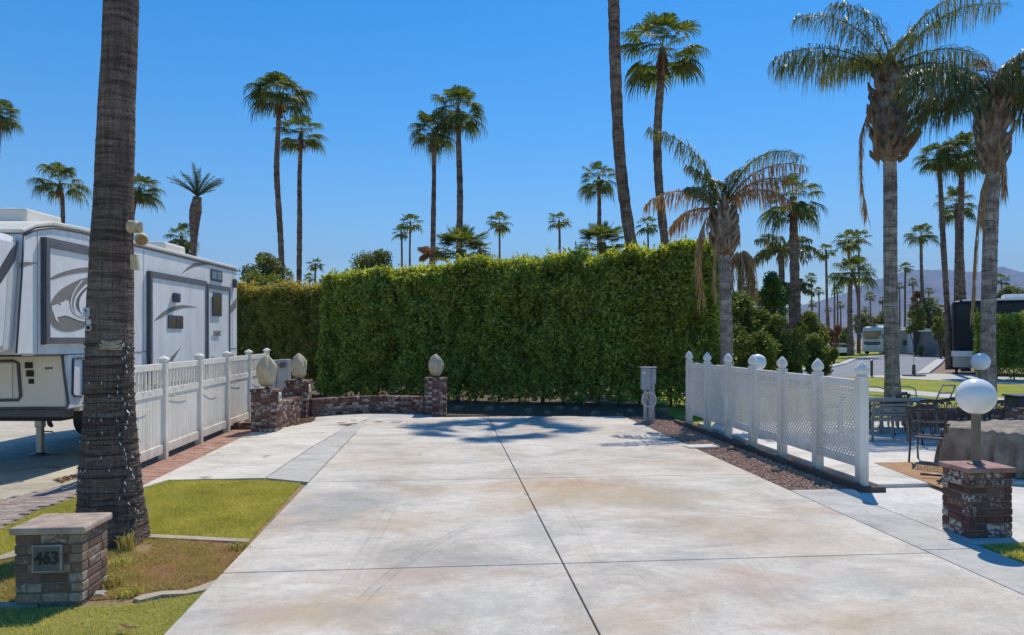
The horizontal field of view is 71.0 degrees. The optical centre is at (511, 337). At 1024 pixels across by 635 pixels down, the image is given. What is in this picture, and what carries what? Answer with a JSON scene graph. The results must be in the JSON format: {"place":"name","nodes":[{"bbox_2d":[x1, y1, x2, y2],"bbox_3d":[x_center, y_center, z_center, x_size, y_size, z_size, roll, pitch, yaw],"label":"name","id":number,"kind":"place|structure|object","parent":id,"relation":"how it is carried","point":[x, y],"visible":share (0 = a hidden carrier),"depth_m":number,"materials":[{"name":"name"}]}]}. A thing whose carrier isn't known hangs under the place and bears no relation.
{"place":"outdoors","nodes":[
{"label":"outdoors","id":0,"kind":"place"},
{"bbox_2d":[0,483,77,527],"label":"paver edge bricks","id":1,"kind":"object","parent":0,"point":[15,508],"visible":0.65,"depth_m":9.43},
{"bbox_2d":[0,419,81,499],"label":"trailer pad","id":2,"kind":"object","parent":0,"point":[22,471],"visible":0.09,"depth_m":12.91,"materials":[{"name":"beige concrete"}]},
{"bbox_2d":[0,208,238,455],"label":"travel trailer","id":3,"kind":"object","parent":2,"relation":"on","point":[185,307],"visible":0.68,"depth_m":11.55,"materials":[{"name":"white metal"}]},
{"bbox_2d":[62,428,230,501],"bbox_3d":[-6.164,2.195,14.252,0.890,0.050,9.500,0,0,-5],"label":"path bed","id":4,"kind":"object","parent":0,"point":[151,461],"visible":0.21,"depth_m":13.89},
{"bbox_2d":[134,348,270,461],"bbox_3d":[-6.431,1.247,15.479,0.170,1.906,9.320,0,0,-5],"label":"vinyl fence","id":5,"kind":"object","parent":4,"relation":"on","point":[167,422],"visible":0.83,"depth_m":14.00,"materials":[{"name":"plastic"}]},
{"bbox_2d":[0,484,298,634],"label":"lawn soil","id":6,"kind":"structure","parent":0,"point":[156,610],"depth_m":5.57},
{"bbox_2d":[0,589,206,634],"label":"front lawn grass","id":7,"kind":"structure","parent":6,"relation":"on","point":[107,616],"depth_m":5.55,"materials":[{"name":"plant"}]},
{"bbox_2d":[74,0,150,550],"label":"palm tree","id":8,"kind":"object","parent":6,"relation":"on","point":[110,294],"visible":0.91,"depth_m":7.50,"materials":[{"name":"brown plant"}]},
{"bbox_2d":[75,333,148,527],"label":"string lights","id":9,"kind":"object","parent":8,"relation":"attached to","point":[113,346],"visible":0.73,"depth_m":7.47,"materials":[{"name":"black plastic"}]},
{"bbox_2d":[126,220,148,245],"bbox_3d":[-3.891,-1.083,7.460,0.294,0.281,0.153,0,0,31],"label":"floodlight","id":10,"kind":"object","parent":8,"relation":"attached to","point":[141,238],"visible":1,"depth_m":7.44,"materials":[{"name":"beige plastic"}]},
{"bbox_2d":[0,478,300,554],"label":"lawn grass","id":11,"kind":"structure","parent":6,"relation":"on","point":[219,504],"depth_m":9.11,"materials":[{"name":"plant"}]},
{"bbox_2d":[43,484,306,607],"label":"edge soil","id":12,"kind":"structure","parent":0,"point":[129,601],"depth_m":6.00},
{"bbox_2d":[9,512,111,607],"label":"brick pillar","id":13,"kind":"structure","parent":12,"relation":"on","point":[60,559],"depth_m":5.83,"materials":[{"name":"brown brick"}]},
{"bbox_2d":[0,540,243,601],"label":"planting bed","id":14,"kind":"object","parent":12,"relation":"on","point":[142,547],"visible":0.11,"depth_m":6.88,"materials":[{"name":"soil"}]},
{"bbox_2d":[0,534,247,601],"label":"grass patch","id":15,"kind":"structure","parent":14,"relation":"on","point":[12,564],"depth_m":6.77,"materials":[{"name":"plant"}]},
{"bbox_2d":[91,539,242,599],"bbox_3d":[-3.186,2.168,6.863,1.136,0.033,1.882,0,0,-5],"label":"dirt patch","id":16,"kind":"object","parent":14,"relation":"on","point":[164,572],"visible":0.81,"depth_m":6.82,"materials":[{"name":"soil"}]},
{"bbox_2d":[0,534,249,608],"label":"mowing kerb","id":17,"kind":"structure","parent":12,"relation":"on","point":[142,598],"depth_m":6.16,"materials":[{"name":"concrete"}]},
{"bbox_2d":[141,429,250,484],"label":"brick path","id":18,"kind":"structure","parent":0,"point":[154,471],"depth_m":13.08,"materials":[{"name":"brick"}]},
{"bbox_2d":[143,413,372,488],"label":"side pavement","id":19,"kind":"structure","parent":0,"point":[244,458],"depth_m":13.40,"materials":[{"name":"concrete"}]},
{"bbox_2d":[266,419,367,483],"bbox_3d":[-3.753,2.200,14.776,0.697,0.100,8.292,0,0,-5],"label":"curved strip","id":20,"kind":"object","parent":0,"point":[307,466],"visible":0.69,"depth_m":12.64,"materials":[{"name":"grey concrete"}]},
{"bbox_2d":[230,413,431,431],"bbox_3d":[-4.874,2.181,18.637,5.650,0.050,5.000,0,0,-5],"label":"apron","id":21,"kind":"object","parent":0,"point":[393,415],"visible":0.15,"depth_m":19.80,"materials":[{"name":"grey concrete"}]},
{"bbox_2d":[250,387,282,431],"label":"brick pillar","id":22,"kind":"structure","parent":21,"relation":"on","point":[266,410],"depth_m":16.30,"materials":[{"name":"brick"}]},
{"bbox_2d":[256,355,276,388],"bbox_3d":[-5.648,0.793,16.562,0.470,0.772,0.472,0,0,-5],"label":"covered lamp","id":23,"kind":"object","parent":22,"relation":"on","point":[266,370],"visible":1,"depth_m":16.44,"materials":[{"name":"fabric"}]},
{"bbox_2d":[270,359,290,398],"bbox_3d":[-6.703,1.390,20.605,0.620,1.520,0.390,0,0,0],"label":"electrical cabinet","id":24,"kind":"object","parent":21,"relation":"on","point":[283,375],"visible":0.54,"depth_m":20.48,"materials":[{"name":"metal"}]},
{"bbox_2d":[282,396,302,427],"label":"brick wall","id":25,"kind":"structure","parent":21,"relation":"on","point":[292,409],"depth_m":17.95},
{"bbox_2d":[285,379,311,417],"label":"brick pillar","id":26,"kind":"structure","parent":21,"relation":"on","point":[295,387],"depth_m":19.05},
{"bbox_2d":[290,353,306,379],"bbox_3d":[-5.737,0.789,19.309,0.444,0.716,0.471,0,0,-5],"label":"covered lamp","id":27,"kind":"object","parent":26,"relation":"on","point":[298,366],"visible":1,"depth_m":19.16,"materials":[{"name":"fabric"}]},
{"bbox_2d":[310,395,424,415],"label":"brick wall","id":28,"kind":"structure","parent":21,"relation":"on","point":[366,404],"depth_m":20.31,"materials":[{"name":"brick"}]},
{"bbox_2d":[0,0,1023,308],"label":"sky","id":29,"kind":"structure","parent":0,"point":[538,70],"materials":[{"name":"blue"}]},
{"bbox_2d":[311,380,722,435],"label":"hedge soil","id":30,"kind":"structure","parent":0,"point":[553,403],"depth_m":22.29,"materials":[{"name":"brown soil"}]},
{"bbox_2d":[240,269,287,297],"bbox_3d":[-10.353,-0.335,29.900,2.933,5.107,2.176,0,0,-5],"label":"bush","id":31,"kind":"object","parent":30,"relation":"on","point":[261,280],"visible":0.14,"depth_m":29.74,"materials":[{"name":"green plant"}]},
{"bbox_2d":[237,251,294,292],"bbox_3d":[-11.616,-0.905,33.112,2.569,6.241,2.581,0,0,38],"label":"tree","id":32,"kind":"object","parent":30,"relation":"on","point":[268,264],"visible":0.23,"depth_m":32.65,"materials":[{"name":"green plant"}]},
{"bbox_2d":[237,277,327,394],"bbox_3d":[-9.069,-0.054,27.528,5.422,4.519,2.378,0,0,3],"label":"hedge","id":33,"kind":"object","parent":30,"relation":"on","point":[277,320],"visible":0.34,"depth_m":26.87,"materials":[{"name":"green plant"}]},
{"bbox_2d":[349,248,392,269],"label":"tree","id":34,"kind":"object","parent":30,"relation":"on","point":[367,261],"visible":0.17,"depth_m":33.44,"materials":[{"name":"green plant"}]},
{"bbox_2d":[424,377,447,416],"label":"brick pillar","id":35,"kind":"structure","parent":30,"relation":"on","point":[435,404],"depth_m":19.95,"materials":[{"name":"brick"}]},
{"bbox_2d":[431,224,493,389],"bbox_3d":[-2.055,-1.266,30.058,2.800,7.033,2.928,0,0,-5],"label":"fan palm","id":36,"kind":"object","parent":30,"relation":"on","point":[462,234],"visible":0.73,"depth_m":29.61,"materials":[{"name":"green plant"}]},
{"bbox_2d":[313,234,719,405],"bbox_3d":[0.021,-0.487,24.107,13.954,5.385,3.001,0,0,13],"label":"hedge","id":37,"kind":"object","parent":30,"relation":"on","point":[583,322],"visible":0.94,"depth_m":23.19,"materials":[{"name":"green plant"}]},
{"bbox_2d":[620,11,711,245],"bbox_3d":[6.836,-6.256,33.177,4.256,17.015,4.757,0,0,-5],"label":"fan palm","id":38,"kind":"object","parent":30,"relation":"on","point":[685,67],"visible":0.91,"depth_m":32.84,"materials":[{"name":"green plant"}]},
{"bbox_2d":[165,416,1023,634],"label":"driveway","id":39,"kind":"structure","parent":0,"point":[416,526],"depth_m":7.14,"materials":[{"name":"concrete"}]},
{"bbox_2d":[303,338,1023,378],"bbox_3d":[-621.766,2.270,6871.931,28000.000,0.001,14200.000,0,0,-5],"label":"ground","id":40,"kind":"structure","parent":0,"point":[855,344],"depth_m":160.01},
{"bbox_2d":[0,99,24,146],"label":"fan palm","id":41,"kind":"object","parent":40,"relation":"on","point":[8,124],"visible":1,"depth_m":48.00,"materials":[{"name":"green plant"}]},
{"bbox_2d":[25,161,92,223],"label":"fan palm","id":42,"kind":"object","parent":40,"relation":"on","point":[60,171],"visible":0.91,"depth_m":59.78,"materials":[{"name":"green plant"}]},
{"bbox_2d":[133,173,165,238],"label":"fan palm","id":43,"kind":"object","parent":40,"relation":"on","point":[143,198],"visible":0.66,"depth_m":57.90,"materials":[{"name":"green plant"}]},
{"bbox_2d":[164,222,199,254],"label":"fan palm","id":44,"kind":"object","parent":40,"relation":"on","point":[184,243],"visible":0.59,"depth_m":55.67,"materials":[{"name":"green plant"}]},
{"bbox_2d":[167,162,223,256],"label":"date palm","id":45,"kind":"object","parent":40,"relation":"on","point":[195,211],"visible":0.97,"depth_m":54.73,"materials":[{"name":"green plant"}]},
{"bbox_2d":[242,71,317,276],"bbox_3d":[-12.245,-5.850,37.816,3.938,16.202,3.872,0,0,-5],"label":"fan palm","id":46,"kind":"object","parent":40,"relation":"on","point":[280,101],"visible":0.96,"depth_m":37.87,"materials":[{"name":"green plant"}]},
{"bbox_2d":[272,112,328,284],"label":"fan palm","id":47,"kind":"object","parent":40,"relation":"on","point":[299,143],"visible":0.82,"depth_m":41.89,"materials":[{"name":"green plant"}]},
{"bbox_2d":[396,213,424,266],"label":"fan palm","id":48,"kind":"object","parent":40,"relation":"on","point":[403,226],"visible":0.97,"depth_m":91.89,"materials":[{"name":"green plant"}]},
{"bbox_2d":[407,110,455,265],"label":"fan palm","id":49,"kind":"object","parent":40,"relation":"on","point":[437,144],"visible":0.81,"depth_m":41.88,"materials":[{"name":"green plant"}]},
{"bbox_2d":[427,84,487,249],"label":"fan palm","id":50,"kind":"object","parent":40,"relation":"on","point":[458,118],"visible":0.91,"depth_m":40.83,"materials":[{"name":"green plant"}]},
{"bbox_2d":[486,211,511,258],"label":"fan palm","id":51,"kind":"object","parent":40,"relation":"on","point":[501,228],"visible":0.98,"depth_m":83.90,"materials":[{"name":"green plant"}]},
{"bbox_2d":[547,212,572,252],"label":"fan palm","id":52,"kind":"object","parent":40,"relation":"on","point":[558,224],"visible":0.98,"depth_m":83.90,"materials":[{"name":"green plant"}]},
{"bbox_2d":[576,161,616,242],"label":"fan palm","id":53,"kind":"object","parent":40,"relation":"on","point":[602,186],"visible":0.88,"depth_m":51.88,"materials":[{"name":"green plant"}]},
{"bbox_2d":[575,221,624,255],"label":"fan palm","id":54,"kind":"object","parent":40,"relation":"on","point":[606,231],"visible":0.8,"depth_m":35.64,"materials":[{"name":"green plant"}]},
{"bbox_2d":[853,310,898,334],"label":"tree","id":55,"kind":"object","parent":40,"relation":"on","point":[879,320],"visible":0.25,"depth_m":124.62,"materials":[{"name":"green plant"}]},
{"bbox_2d":[902,223,940,304],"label":"fan palm","id":56,"kind":"object","parent":40,"relation":"on","point":[920,240],"visible":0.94,"depth_m":87.83,"materials":[{"name":"green plant"}]},
{"bbox_2d":[930,316,944,357],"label":"tree","id":57,"kind":"object","parent":40,"relation":"on","point":[938,330],"visible":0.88,"depth_m":71.88,"materials":[{"name":"green plant"}]},
{"bbox_2d":[930,131,983,371],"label":"fan palm","id":58,"kind":"object","parent":40,"relation":"on","point":[966,163],"visible":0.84,"depth_m":42.84,"materials":[{"name":"green plant"}]},
{"bbox_2d":[950,294,1023,368],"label":"coach","id":59,"kind":"object","parent":40,"relation":"on","point":[962,333],"visible":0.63,"depth_m":42.67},
{"bbox_2d":[492,426,854,634],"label":"joint bed","id":60,"kind":"object","parent":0,"point":[736,440],"visible":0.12,"depth_m":12.26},
{"bbox_2d":[685,351,868,485],"bbox_3d":[4.707,1.268,14.040,0.194,1.865,7.604,0,0,-5],"label":"lattice fence","id":61,"kind":"object","parent":60,"relation":"on","point":[818,381],"visible":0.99,"depth_m":12.55,"materials":[{"name":"beige plastic"}]},
{"bbox_2d":[626,416,847,489],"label":"gravel","id":62,"kind":"structure","parent":0,"point":[664,424],"depth_m":12.73,"materials":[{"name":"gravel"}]},
{"bbox_2d":[640,367,656,421],"bbox_3d":[3.529,1.482,18.567,0.410,1.435,0.250,0,0,0],"label":"utility pedestal","id":63,"kind":"object","parent":62,"relation":"on","point":[648,378],"visible":0.88,"depth_m":18.53,"materials":[{"name":"grey paint"}]},
{"bbox_2d":[674,419,885,492],"bbox_3d":[4.639,2.131,14.078,0.370,0.118,8.298,0,0,-5],"label":"timber edging","id":64,"kind":"object","parent":62,"relation":"on","point":[840,481],"visible":0.91,"depth_m":11.95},
{"bbox_2d":[733,352,883,367],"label":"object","id":65,"kind":"object","parent":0,"point":[840,358],"visible":0.12,"depth_m":81.22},
{"bbox_2d":[814,244,838,343],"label":"fan palm","id":66,"kind":"object","parent":65,"relation":"on","point":[825,256],"visible":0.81,"depth_m":97.86,"materials":[{"name":"green plant"}]},
{"bbox_2d":[833,229,864,352],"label":"fan palm","id":67,"kind":"object","parent":65,"relation":"on","point":[848,248],"visible":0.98,"depth_m":93.83,"materials":[{"name":"green plant"}]},
{"bbox_2d":[826,255,878,354],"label":"fan palm","id":68,"kind":"object","parent":65,"relation":"on","point":[845,265],"visible":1,"depth_m":77.74,"materials":[{"name":"green plant"}]},
{"bbox_2d":[859,325,905,353],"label":"motorhome","id":69,"kind":"object","parent":65,"relation":"on","point":[872,339],"visible":0.56,"depth_m":89.95,"materials":[{"name":"paint"}]},
{"bbox_2d":[682,355,938,393],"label":"road","id":70,"kind":"structure","parent":0,"point":[906,363],"depth_m":55.18,"materials":[{"name":"asphalt"}]},
{"bbox_2d":[803,354,944,373],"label":"road kerb","id":71,"kind":"structure","parent":70,"relation":"on","point":[934,365],"depth_m":57.31,"materials":[{"name":"concrete"}]},
{"bbox_2d":[904,307,926,355],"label":"tree","id":72,"kind":"object","parent":70,"relation":"on","point":[918,313],"visible":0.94,"depth_m":83.67,"materials":[{"name":"green plant"}]},
{"bbox_2d":[919,296,943,328],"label":"tree","id":73,"kind":"object","parent":70,"relation":"on","point":[930,309],"visible":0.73,"depth_m":86.00,"materials":[{"name":"green plant"}]},
{"bbox_2d":[624,377,1023,424],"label":"lawn","id":74,"kind":"structure","parent":0,"point":[677,410],"depth_m":27.74,"materials":[{"name":"plant"}]},
{"bbox_2d":[608,0,637,387],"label":"fan palm","id":75,"kind":"object","parent":74,"relation":"on","point":[621,175],"visible":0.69,"depth_m":27.81,"materials":[{"name":"brown plant"}]},
{"bbox_2d":[641,126,810,418],"bbox_3d":[5.902,-1.688,19.340,4.909,7.788,1.868,0,0,-5],"label":"queen palm","id":76,"kind":"object","parent":74,"relation":"on","point":[723,234],"visible":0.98,"depth_m":18.89,"materials":[{"name":"green plant"}]},
{"bbox_2d":[730,250,758,324],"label":"feather palm","id":77,"kind":"object","parent":74,"relation":"on","point":[741,261],"visible":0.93,"depth_m":33.63,"materials":[{"name":"green plant"}]},
{"bbox_2d":[732,290,771,364],"bbox_3d":[9.715,0.071,30.987,2.453,4.293,2.145,0,0,-29],"label":"tree","id":78,"kind":"object","parent":74,"relation":"on","point":[743,311],"visible":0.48,"depth_m":30.53,"materials":[{"name":"green plant"}]},
{"bbox_2d":[733,323,781,387],"bbox_3d":[9.330,0.827,27.991,2.300,2.822,2.188,0,0,-5],"label":"dark shrub","id":79,"kind":"object","parent":74,"relation":"on","point":[745,346],"visible":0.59,"depth_m":27.49,"materials":[{"name":"green plant"}]},
{"bbox_2d":[735,271,792,329],"bbox_3d":[12.439,-0.571,36.082,3.103,5.585,2.277,0,0,9],"label":"tree","id":80,"kind":"object","parent":74,"relation":"on","point":[770,295],"visible":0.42,"depth_m":35.52,"materials":[{"name":"green plant"}]},
{"bbox_2d":[761,312,809,373],"bbox_3d":[12.452,0.531,33.084,2.525,3.397,2.311,0,0,43],"label":"dark shrub","id":81,"kind":"object","parent":74,"relation":"on","point":[790,346],"visible":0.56,"depth_m":32.67,"materials":[{"name":"green plant"}]},
{"bbox_2d":[753,233,820,331],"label":"feather palm","id":82,"kind":"object","parent":74,"relation":"on","point":[768,252],"visible":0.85,"depth_m":41.73,"materials":[{"name":"green plant"}]},
{"bbox_2d":[756,173,828,372],"bbox_3d":[14.818,-3.268,38.138,3.246,11.042,3.956,0,0,-5],"label":"fan palm","id":83,"kind":"object","parent":74,"relation":"on","point":[799,210],"visible":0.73,"depth_m":37.80,"materials":[{"name":"green plant"}]},
{"bbox_2d":[778,278,815,328],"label":"feather palm","id":84,"kind":"object","parent":74,"relation":"on","point":[805,290],"visible":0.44,"depth_m":40.53,"materials":[{"name":"green plant"}]},
{"bbox_2d":[794,309,831,366],"bbox_3d":[15.845,0.349,38.026,2.274,3.753,1.805,0,0,-5],"label":"tall shrub","id":85,"kind":"object","parent":74,"relation":"on","point":[809,323],"visible":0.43,"depth_m":37.91,"materials":[{"name":"green plant"}]},
{"bbox_2d":[800,332,839,375],"bbox_3d":[15.387,0.966,36.074,1.994,2.517,1.533,0,0,-37],"label":"dark shrub","id":86,"kind":"object","parent":74,"relation":"on","point":[817,347],"visible":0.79,"depth_m":35.68,"materials":[{"name":"green plant"}]},
{"bbox_2d":[767,0,1013,406],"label":"queen palm","id":87,"kind":"object","parent":74,"relation":"on","point":[890,144],"visible":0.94,"depth_m":20.84,"materials":[{"name":"green plant"}]},
{"bbox_2d":[890,49,1023,406],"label":"queen palm","id":88,"kind":"object","parent":74,"relation":"on","point":[999,102],"visible":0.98,"depth_m":18.33,"materials":[{"name":"green plant"}]},
{"bbox_2d":[697,421,1023,487],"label":"patio","id":89,"kind":"structure","parent":0,"point":[884,447],"depth_m":12.98,"materials":[{"name":"white concrete"}]},
{"bbox_2d":[869,398,910,441],"bbox_3d":[7.606,1.664,14.707,0.796,0.871,0.625,0,0,-4],"label":"patio chair","id":90,"kind":"object","parent":89,"relation":"on","point":[892,418],"visible":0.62,"depth_m":14.43,"materials":[{"name":"black metal"}]},
{"bbox_2d":[869,397,938,433],"bbox_3d":[8.635,1.738,16.000,1.470,0.725,0.900,0,0,0],"label":"patio table","id":91,"kind":"object","parent":89,"relation":"on","point":[881,429],"visible":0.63,"depth_m":15.82,"materials":[{"name":"metal"}]},
{"bbox_2d":[875,462,942,487],"bbox_3d":[6.487,2.096,10.964,0.942,0.008,2.225,0,0,2],"label":"patio mat","id":92,"kind":"object","parent":89,"relation":"on","point":[913,469],"visible":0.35,"depth_m":11.37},
{"bbox_2d":[905,403,950,461],"bbox_3d":[7.039,1.597,12.071,0.610,1.016,0.750,0,0,42],"label":"cast chair","id":93,"kind":"object","parent":89,"relation":"on","point":[931,435],"visible":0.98,"depth_m":11.90,"materials":[{"name":"metal"}]},
{"bbox_2d":[910,397,1010,444],"bbox_3d":[8.768,1.627,14.171,1.654,0.956,0.732,0,0,6],"label":"cast bench","id":94,"kind":"object","parent":89,"relation":"on","point":[942,401],"visible":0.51,"depth_m":13.90,"materials":[{"name":"metal"}]},
{"bbox_2d":[901,406,1023,426],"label":"brick wall","id":95,"kind":"structure","parent":89,"relation":"on","point":[1013,413],"depth_m":16.74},
{"bbox_2d":[934,419,1023,477],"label":"covered table","id":96,"kind":"object","parent":89,"relation":"on","point":[1002,442],"visible":0.81,"depth_m":11.05,"materials":[{"name":"fabric"}]},
{"bbox_2d":[970,353,990,420],"bbox_3d":[10.572,1.252,16.200,0.390,1.795,0.390,0,0,-5],"label":"globe lamp","id":97,"kind":"object","parent":89,"relation":"on","point":[980,362],"visible":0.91,"depth_m":16.10,"materials":[{"name":"white glass"}]},
{"bbox_2d":[763,381,1003,399],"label":"garden walk","id":98,"kind":"structure","parent":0,"point":[924,393],"depth_m":28.13,"materials":[{"name":"concrete"}]},
{"bbox_2d":[787,267,1023,321],"bbox_3d":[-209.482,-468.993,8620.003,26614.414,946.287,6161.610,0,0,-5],"label":"mountain range","id":99,"kind":"structure","parent":0,"point":[935,276],"depth_m":8763.55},
{"bbox_2d":[790,489,1023,594],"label":"pavement strip","id":100,"kind":"object","parent":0,"point":[1002,570],"visible":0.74,"depth_m":7.64,"materials":[{"name":"grey concrete"}]},
{"bbox_2d":[817,282,1023,337],"bbox_3d":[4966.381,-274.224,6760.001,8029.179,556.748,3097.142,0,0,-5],"label":"mountain foothills","id":101,"kind":"structure","parent":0,"point":[876,307],"depth_m":6809.74,"materials":[{"name":"stone"}]},
{"bbox_2d":[835,485,1023,545],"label":"pillar slab","id":102,"kind":"structure","parent":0,"point":[923,505],"depth_m":9.18,"materials":[{"name":"white concrete"}]},
{"bbox_2d":[938,460,1016,537],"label":"brick pillar","id":103,"kind":"structure","parent":102,"relation":"on","point":[977,500],"depth_m":7.71,"materials":[{"name":"brick"}]},
{"bbox_2d":[955,378,997,465],"bbox_3d":[5.105,0.923,7.901,0.396,0.943,0.396,0,0,-5],"label":"globe lamp","id":104,"kind":"object","parent":103,"relation":"on","point":[975,398],"visible":1,"depth_m":7.82,"materials":[{"name":"white glass"}]},
{"bbox_2d":[869,373,1023,384],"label":"cross drive","id":105,"kind":"structure","parent":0,"point":[964,377],"depth_m":37.70,"materials":[{"name":"concrete"}]},
{"bbox_2d":[932,362,1023,374],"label":"verge","id":106,"kind":"structure","parent":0,"point":[941,369],"depth_m":45.79,"materials":[{"name":"concrete"}]},
{"bbox_2d":[913,330,952,354],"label":"park trailer","id":107,"kind":"object","parent":106,"relation":"on","point":[927,342],"visible":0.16,"depth_m":82.01,"materials":[{"name":"grey metal"}]},
{"bbox_2d":[910,141,965,369],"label":"fan palm","id":108,"kind":"object","parent":106,"relation":"on","point":[946,294],"visible":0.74,"depth_m":43.87,"materials":[{"name":"green plant"}]},
{"bbox_2d":[933,185,977,367],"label":"fan palm","id":109,"kind":"object","parent":106,"relation":"on","point":[949,217],"visible":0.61,"depth_m":49.90,"materials":[{"name":"green plant"}]},
{"bbox_2d":[971,308,1023,379],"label":"hedge","id":110,"kind":"object","parent":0,"point":[1009,341],"visible":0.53,"depth_m":36.33,"materials":[{"name":"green plant"}]},
{"bbox_2d":[982,540,1023,562],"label":"corner grass","id":111,"kind":"structure","parent":0,"point":[1013,548],"depth_m":7.28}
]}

